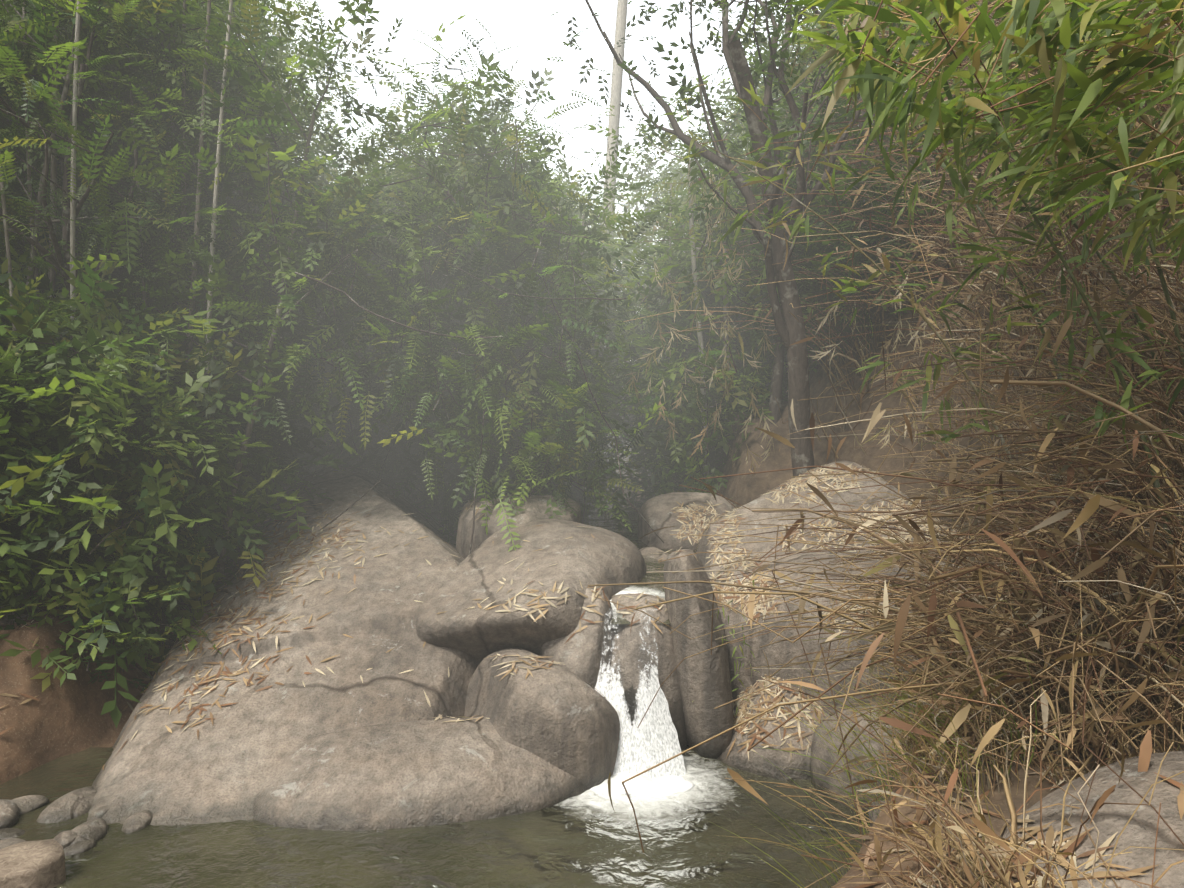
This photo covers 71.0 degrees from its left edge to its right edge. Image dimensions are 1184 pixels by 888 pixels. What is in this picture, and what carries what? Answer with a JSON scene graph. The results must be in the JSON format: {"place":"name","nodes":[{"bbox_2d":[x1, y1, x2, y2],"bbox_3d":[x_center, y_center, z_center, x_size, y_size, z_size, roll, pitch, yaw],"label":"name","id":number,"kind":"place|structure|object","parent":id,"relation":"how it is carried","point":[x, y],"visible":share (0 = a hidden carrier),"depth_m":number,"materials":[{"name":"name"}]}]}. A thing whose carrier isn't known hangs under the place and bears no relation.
{"place":"outdoors","nodes":[
{"label":"outdoors","id":0,"kind":"place"},
{"bbox_2d":[234,0,898,360],"label":"sky","id":1,"kind":"structure","parent":0,"point":[529,24],"materials":[{"name":"white"}]},
{"bbox_2d":[0,44,1183,887],"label":"terrain","id":2,"kind":"structure","parent":0,"point":[66,718],"depth_m":9.05,"materials":[{"name":"soil"}]},
{"bbox_2d":[0,590,39,625],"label":"rock outcrop","id":3,"kind":"object","parent":2,"relation":"on","point":[4,620],"visible":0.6,"depth_m":8.68,"materials":[{"name":"stone"}]},
{"bbox_2d":[88,465,479,825],"bbox_3d":[-2.484,2.729,10.519,5.445,4.785,8.910,0,0,-1],"label":"rock slab","id":4,"kind":"object","parent":2,"relation":"on","point":[224,765],"visible":0.42,"depth_m":8.39,"materials":[{"name":"stone"}]},
{"bbox_2d":[253,716,581,830],"bbox_3d":[-1.466,3.395,7.592,3.366,1.672,1.913,0,0,-15],"label":"boulder","id":5,"kind":"object","parent":4,"relation":"on","point":[408,774],"visible":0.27,"depth_m":6.98,"materials":[{"name":"stone"}]},
{"bbox_2d":[456,495,581,558],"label":"rock","id":6,"kind":"object","parent":4,"relation":"on","point":[535,506],"visible":0.23,"depth_m":10.68,"materials":[{"name":"stone"}]},
{"bbox_2d":[416,518,646,662],"bbox_3d":[-0.574,2.055,9.641,2.092,2.250,3.016,0,0,22],"label":"boulder","id":7,"kind":"object","parent":4,"relation":"on","point":[582,555],"visible":0.52,"depth_m":8.80,"materials":[{"name":"stone"}]},
{"bbox_2d":[0,745,869,887],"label":"water pool","id":8,"kind":"structure","parent":2,"relation":"on","point":[588,839],"depth_m":6.35,"materials":[{"name":"green liquid"}]},
{"bbox_2d":[0,799,18,828],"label":"rock","id":9,"kind":"object","parent":8,"relation":"in","point":[9,813],"visible":0.88,"depth_m":6.72,"materials":[{"name":"stone"}]},
{"bbox_2d":[0,838,24,848],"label":"rock","id":10,"kind":"object","parent":8,"relation":"in","point":[4,843],"visible":0.19,"depth_m":6.21,"materials":[{"name":"stone"}]},
{"bbox_2d":[0,828,25,839],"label":"rock","id":11,"kind":"object","parent":8,"relation":"in","point":[6,833],"visible":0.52,"depth_m":6.53,"materials":[{"name":"stone"}]},
{"bbox_2d":[11,795,48,814],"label":"rock","id":12,"kind":"object","parent":8,"relation":"in","point":[28,803],"visible":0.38,"depth_m":7.02,"materials":[{"name":"stone"}]},
{"bbox_2d":[0,839,65,887],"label":"rock","id":13,"kind":"object","parent":8,"relation":"in","point":[34,864],"visible":0.98,"depth_m":5.75,"materials":[{"name":"grey stone"}]},
{"bbox_2d":[54,830,76,848],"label":"rock","id":14,"kind":"object","parent":8,"relation":"on","point":[64,839],"visible":0.5,"depth_m":6.33,"materials":[{"name":"stone"}]},
{"bbox_2d":[71,818,107,844],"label":"rock","id":15,"kind":"object","parent":14,"relation":"on","point":[96,829],"visible":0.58,"depth_m":6.48,"materials":[{"name":"stone"}]},
{"bbox_2d":[63,839,96,855],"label":"rock","id":16,"kind":"object","parent":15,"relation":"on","point":[77,848],"visible":0.46,"depth_m":6.27,"materials":[{"name":"stone"}]},
{"bbox_2d":[36,786,97,822],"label":"rock","id":17,"kind":"object","parent":8,"relation":"in","point":[73,804],"visible":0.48,"depth_m":6.92,"materials":[{"name":"stone"}]},
{"bbox_2d":[87,806,109,820],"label":"rock","id":18,"kind":"object","parent":8,"relation":"in","point":[99,812],"visible":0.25,"depth_m":6.82,"materials":[{"name":"stone"}]},
{"bbox_2d":[121,810,152,832],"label":"rock","id":19,"kind":"object","parent":8,"relation":"in","point":[137,821],"visible":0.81,"depth_m":6.67,"materials":[{"name":"stone"}]},
{"bbox_2d":[464,648,619,789],"bbox_3d":[-0.532,2.836,8.128,1.710,1.542,1.643,0,0,-1],"label":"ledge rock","id":20,"kind":"object","parent":8,"relation":"in","point":[560,717],"visible":0.52,"depth_m":7.48,"materials":[{"name":"stone"}]},
{"bbox_2d":[540,587,615,688],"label":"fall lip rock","id":21,"kind":"object","parent":20,"relation":"on","point":[580,655],"visible":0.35,"depth_m":8.18,"materials":[{"name":"stone"}]},
{"bbox_2d":[570,785,586,796],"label":"ledge rock","id":22,"kind":"object","parent":8,"relation":"in","point":[579,790],"depth_m":7.29,"materials":[{"name":"stone"}]},
{"bbox_2d":[595,609,686,778],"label":"waterfall","id":23,"kind":"structure","parent":8,"relation":"on","point":[651,740],"depth_m":7.81,"materials":[{"name":"liquid"}]},
{"bbox_2d":[590,772,694,796],"bbox_3d":[0.392,3.081,7.543,1.069,0.174,0.620,0,0,-1],"label":"water foam","id":24,"kind":"object","parent":8,"relation":"on","point":[641,785],"visible":0.6,"depth_m":7.42,"materials":[{"name":"white"}]},
{"bbox_2d":[609,594,686,749],"bbox_3d":[0.383,2.571,8.893,1.268,1.960,1.571,0,0,-1],"label":"rock face","id":25,"kind":"object","parent":8,"relation":"in","point":[629,656],"visible":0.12,"depth_m":8.23},
{"bbox_2d":[663,549,732,757],"bbox_3d":[1.036,2.138,8.466,0.549,2.101,1.125,0,0,-14],"label":"boulder","id":26,"kind":"object","parent":8,"relation":"in","point":[705,683],"visible":0.75,"depth_m":8.04,"materials":[{"name":"stone"}]},
{"bbox_2d":[717,678,830,779],"bbox_3d":[1.973,3.195,8.283,1.493,1.748,1.464,0,0,-33],"label":"foot rock","id":27,"kind":"object","parent":8,"relation":"in","point":[755,763],"visible":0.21,"depth_m":7.79,"materials":[{"name":"stone"}]},
{"bbox_2d":[711,550,959,715],"bbox_3d":[2.561,2.734,8.946,2.944,3.090,1.995,0,0,26],"label":"boulder","id":28,"kind":"object","parent":8,"relation":"in","point":[783,652],"visible":0.29,"depth_m":8.40,"materials":[{"name":"stone"}]},
{"bbox_2d":[696,461,978,598],"bbox_3d":[3.095,2.452,10.426,4.046,4.455,4.838,0,0,12],"label":"boulder","id":29,"kind":"object","parent":8,"relation":"in","point":[849,495],"visible":0.06,"depth_m":10.28,"materials":[{"name":"stone"}]},
{"bbox_2d":[637,492,736,549],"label":"rock","id":30,"kind":"object","parent":29,"relation":"attached to","point":[655,512],"visible":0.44,"depth_m":11.90,"materials":[{"name":"stone"}]},
{"bbox_2d":[810,702,955,810],"bbox_3d":[2.917,2.950,7.560,1.864,1.307,1.669,0,0,-1],"label":"rock","id":31,"kind":"object","parent":8,"relation":"in","point":[819,751],"visible":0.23,"depth_m":7.17,"materials":[{"name":"stone"}]},
{"bbox_2d":[1001,751,1183,887],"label":"foreground rock","id":32,"kind":"object","parent":8,"relation":"on","point":[1110,820],"visible":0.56,"depth_m":3.37,"materials":[{"name":"stone"}]},
{"bbox_2d":[868,800,886,826],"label":"rock","id":33,"kind":"object","parent":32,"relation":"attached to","point":[874,816],"visible":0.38,"depth_m":4.54,"materials":[{"name":"stone"}]},
{"bbox_2d":[0,0,1183,678],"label":"tree branches","id":34,"kind":"object","parent":2,"relation":"on","point":[790,328],"visible":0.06,"depth_m":10.77,"materials":[{"name":"brown plant"}]},
{"bbox_2d":[0,0,1183,887],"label":"foliage leaves","id":35,"kind":"object","parent":34,"relation":"on","point":[66,441],"visible":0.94,"depth_m":10.53,"materials":[{"name":"green plant"}]},
{"bbox_2d":[0,0,1183,887],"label":"leaf litter","id":36,"kind":"object","parent":2,"relation":"on","point":[960,717],"visible":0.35,"depth_m":5.93,"materials":[{"name":"beige plant"}]},
{"bbox_2d":[588,0,1183,887],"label":"dry brush stems","id":37,"kind":"object","parent":2,"relation":"on","point":[1060,638],"visible":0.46,"depth_m":5.22,"materials":[{"name":"brown plant"}]},
{"bbox_2d":[566,433,696,623],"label":"water stream","id":38,"kind":"structure","parent":0,"point":[607,523],"depth_m":12.90,"materials":[{"name":"grey liquid"}]},
{"bbox_2d":[639,547,668,560],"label":"rock","id":39,"kind":"object","parent":38,"relation":"in","point":[650,552],"visible":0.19,"depth_m":11.04,"materials":[{"name":"stone"}]}
]}

